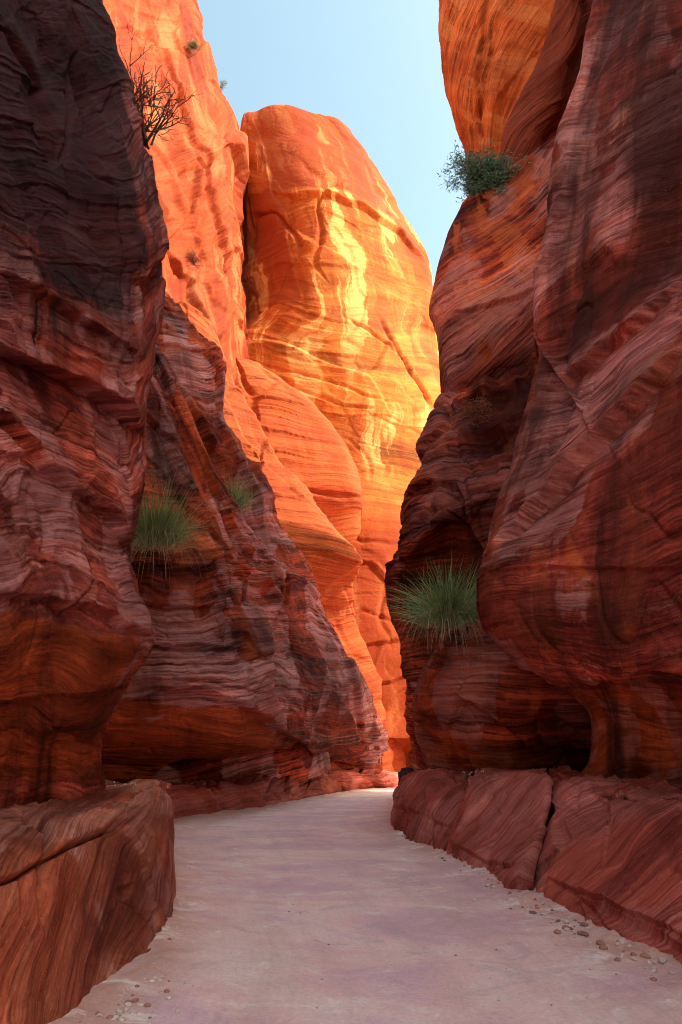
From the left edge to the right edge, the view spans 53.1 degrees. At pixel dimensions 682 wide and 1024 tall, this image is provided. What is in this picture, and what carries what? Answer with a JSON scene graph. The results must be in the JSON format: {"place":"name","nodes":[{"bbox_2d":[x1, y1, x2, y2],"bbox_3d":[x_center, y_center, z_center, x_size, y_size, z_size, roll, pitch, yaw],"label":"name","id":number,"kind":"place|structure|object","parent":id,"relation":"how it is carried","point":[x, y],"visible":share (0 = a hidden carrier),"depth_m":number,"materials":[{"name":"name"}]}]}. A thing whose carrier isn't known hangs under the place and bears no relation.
{"place":"outdoors","nodes":[
{"label":"outdoors","id":0,"kind":"place"},
{"bbox_2d":[197,0,468,285],"label":"sky","id":1,"kind":"structure","parent":0,"point":[371,66],"materials":[{"name":"blue"}]},
{"bbox_2d":[48,787,681,1023],"bbox_3d":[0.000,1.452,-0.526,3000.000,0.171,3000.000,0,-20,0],"label":"sandy path","id":2,"kind":"structure","parent":0,"point":[363,896],"depth_m":6.19,"materials":[{"name":"beige sand"}]},
{"bbox_2d":[0,0,169,807],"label":"rock wall","id":3,"kind":"structure","parent":2,"relation":"on","point":[84,243],"depth_m":7.95,"materials":[{"name":"stone"}]},
{"bbox_2d":[119,24,202,149],"bbox_3d":[-3.986,-7.717,13.180,1.903,1.780,2.604,16,-25,-37],"label":"leafless bush","id":4,"kind":"object","parent":3,"relation":"on","point":[157,128],"visible":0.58,"depth_m":12.77,"materials":[{"name":"brown plant"}]},
{"bbox_2d":[0,779,175,1023],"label":"boulder","id":5,"kind":"object","parent":2,"relation":"on","point":[87,889],"visible":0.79,"depth_m":5.20,"materials":[{"name":"stone"}]},
{"bbox_2d":[117,1017,125,1021],"bbox_3d":[-1.386,3.208,4.314,0.053,0.028,0.041,1,-20,-2],"label":"pebble","id":6,"kind":"object","parent":2,"relation":"on","point":[121,1019],"visible":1,"depth_m":4.31,"materials":[{"name":"beige stone"}]},
{"bbox_2d":[124,1002,131,1006],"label":"pebble","id":7,"kind":"object","parent":2,"relation":"on","point":[128,1004],"visible":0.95,"depth_m":4.55,"materials":[{"name":"beige stone"}]},
{"bbox_2d":[103,0,250,382],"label":"cliff","id":8,"kind":"structure","parent":2,"relation":"on","point":[201,169],"depth_m":59.35,"materials":[{"name":"orange stone"}]},
{"bbox_2d":[184,248,202,269],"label":"shrub","id":9,"kind":"object","parent":8,"relation":"on","point":[193,260],"visible":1,"depth_m":51.92,"materials":[{"name":"brown plant"}]},
{"bbox_2d":[186,38,200,54],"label":"shrub","id":10,"kind":"object","parent":8,"relation":"on","point":[193,44],"visible":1,"depth_m":65.58,"materials":[{"name":"green plant"}]},
{"bbox_2d":[217,80,226,89],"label":"shrub","id":11,"kind":"object","parent":8,"relation":"on","point":[222,84],"visible":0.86,"depth_m":68.78,"materials":[{"name":"grey plant"}]},
{"bbox_2d":[152,295,330,782],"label":"rock wall","id":12,"kind":"structure","parent":2,"relation":"on","point":[192,356],"depth_m":30.65,"materials":[{"name":"stone"}]},
{"bbox_2d":[101,345,388,778],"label":"rock wall","id":13,"kind":"structure","parent":2,"relation":"on","point":[248,656],"depth_m":21.68,"materials":[{"name":"stone"}]},
{"bbox_2d":[146,441,171,493],"bbox_3d":[-4.630,-1.077,17.023,1.089,1.168,1.335,0,-20,0],"label":"flowering herb","id":14,"kind":"object","parent":13,"relation":"on","point":[148,468],"visible":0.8,"depth_m":16.86,"materials":[{"name":"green plant"}]},
{"bbox_2d":[130,476,229,588],"bbox_3d":[-4.354,0.446,15.850,3.925,3.065,3.534,5,-20,-12],"label":"grass tuft","id":15,"kind":"object","parent":13,"relation":"on","point":[155,529],"visible":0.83,"depth_m":15.59,"materials":[{"name":"green plant"}]},
{"bbox_2d":[221,466,266,515],"bbox_3d":[-4.066,-0.490,25.912,3.452,2.877,3.426,-17,-26,39],"label":"grass tuft","id":16,"kind":"object","parent":13,"relation":"on","point":[241,499],"visible":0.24,"depth_m":25.84,"materials":[{"name":"green plant"}]},
{"bbox_2d":[107,768,397,818],"bbox_3d":[-3.334,13.958,35.081,9.238,2.036,41.692,-6,-21,17],"label":"rock ledge","id":17,"kind":"object","parent":2,"relation":"on","point":[253,790],"visible":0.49,"depth_m":25.19,"materials":[{"name":"stone"}]},
{"bbox_2d":[165,291,406,771],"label":"rock slab","id":18,"kind":"object","parent":2,"relation":"on","point":[330,553],"visible":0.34,"depth_m":43.52,"materials":[{"name":"orange stone"}]},
{"bbox_2d":[235,357,362,541],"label":"rock slab","id":19,"kind":"object","parent":2,"relation":"on","point":[309,447],"visible":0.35,"depth_m":53.37,"materials":[{"name":"orange stone"}]},
{"bbox_2d":[240,104,440,766],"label":"cliff","id":20,"kind":"structure","parent":2,"relation":"on","point":[336,280],"depth_m":65.75,"materials":[{"name":"stone"}]},
{"bbox_2d":[398,767,412,784],"bbox_3d":[2.297,8.585,20.818,0.978,1.542,1.064,6,-21,-10],"label":"stone","id":21,"kind":"object","parent":2,"relation":"on","point":[404,771],"visible":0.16,"depth_m":20.93,"materials":[{"name":"stone"}]},
{"bbox_2d":[390,768,471,854],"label":"ledge block","id":22,"kind":"structure","parent":2,"relation":"on","point":[426,805],"depth_m":13.92,"materials":[{"name":"stone"}]},
{"bbox_2d":[384,351,537,770],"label":"rock wall","id":23,"kind":"structure","parent":2,"relation":"on","point":[451,494],"depth_m":20.94,"materials":[{"name":"stone"}]},
{"bbox_2d":[457,393,491,426],"bbox_3d":[4.075,-3.030,20.496,1.230,1.117,1.128,-14,-24,35],"label":"shrub","id":24,"kind":"object","parent":23,"relation":"on","point":[471,408],"visible":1,"depth_m":20.44,"materials":[{"name":"brown plant"}]},
{"bbox_2d":[429,135,555,392],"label":"rock wall","id":25,"kind":"structure","parent":23,"relation":"on","point":[480,308],"depth_m":23.21,"materials":[{"name":"stone"}]},
{"bbox_2d":[437,139,534,202],"bbox_3d":[5.891,-12.502,25.583,4.567,2.888,2.564,-3,-20,8],"label":"shrub","id":26,"kind":"object","parent":25,"relation":"on","point":[486,174],"visible":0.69,"depth_m":25.19,"materials":[{"name":"green plant"}]},
{"bbox_2d":[438,0,554,166],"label":"cliff","id":27,"kind":"structure","parent":25,"relation":"on","point":[491,50],"depth_m":40.52,"materials":[{"name":"orange stone"}]},
{"bbox_2d":[500,0,592,167],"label":"rock slab","id":28,"kind":"object","parent":25,"relation":"on","point":[534,119],"visible":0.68,"depth_m":33.95,"materials":[{"name":"brown stone"}]},
{"bbox_2d":[412,614,590,773],"bbox_3d":[9.277,6.766,22.314,9.377,6.362,19.989,-11,-22,27],"label":"boulder","id":29,"kind":"object","parent":2,"relation":"on","point":[492,705],"visible":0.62,"depth_m":15.36,"materials":[{"name":"stone"}]},
{"bbox_2d":[371,555,486,669],"bbox_3d":[2.753,2.442,16.947,3.942,3.359,3.914,-10,-22,26],"label":"grass tuft","id":30,"kind":"object","parent":29,"relation":"on","point":[453,610],"visible":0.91,"depth_m":16.71,"materials":[{"name":"green plant"}]},
{"bbox_2d":[450,767,553,889],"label":"ledge block","id":31,"kind":"structure","parent":2,"relation":"on","point":[499,830],"depth_m":10.46,"materials":[{"name":"stone"}]},
{"bbox_2d":[476,0,681,789],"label":"rock wall","id":32,"kind":"structure","parent":2,"relation":"on","point":[579,590],"depth_m":11.86,"materials":[{"name":"stone"}]},
{"bbox_2d":[580,922,588,926],"bbox_3d":[2.357,4.002,6.619,0.071,0.042,0.087,18,-27,-41],"label":"pebble","id":33,"kind":"object","parent":2,"relation":"on","point":[585,924],"visible":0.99,"depth_m":6.60,"materials":[{"name":"brown stone"}]},
{"bbox_2d":[581,932,588,936],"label":"pebble","id":34,"kind":"object","parent":2,"relation":"on","point":[585,934],"visible":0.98,"depth_m":6.34,"materials":[{"name":"brown stone"}]},
{"bbox_2d":[596,940,604,944],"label":"pebble","id":35,"kind":"object","parent":2,"relation":"on","point":[598,942],"visible":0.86,"depth_m":6.05,"materials":[{"name":"brown stone"}]},
{"bbox_2d":[599,945,607,950],"bbox_3d":[2.258,3.749,5.875,0.072,0.045,0.076,-5,-21,15],"label":"pebble","id":36,"kind":"object","parent":2,"relation":"on","point":[602,947],"visible":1,"depth_m":5.86,"materials":[{"name":"brown stone"}]},
{"bbox_2d":[534,765,681,963],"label":"ledge block","id":37,"kind":"structure","parent":2,"relation":"on","point":[610,857],"depth_m":7.62,"materials":[{"name":"stone"}]},
{"bbox_2d":[640,952,650,958],"bbox_3d":[2.505,3.649,5.617,0.076,0.045,0.072,0,-20,0],"label":"pebble","id":38,"kind":"object","parent":2,"relation":"on","point":[645,955],"visible":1,"depth_m":5.59,"materials":[{"name":"brown stone"}]},
{"bbox_2d":[650,965,657,971],"bbox_3d":[2.454,3.585,5.354,0.060,0.049,0.078,-7,-21,20],"label":"pebble","id":39,"kind":"object","parent":2,"relation":"on","point":[653,968],"visible":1,"depth_m":5.34,"materials":[{"name":"beige stone"}]},
{"bbox_2d":[658,956,666,962],"bbox_3d":[2.575,3.586,5.468,0.064,0.044,0.086,-12,-23,29],"label":"pebble","id":40,"kind":"object","parent":2,"relation":"on","point":[661,959],"visible":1,"depth_m":5.45,"materials":[{"name":"beige stone"}]}
]}

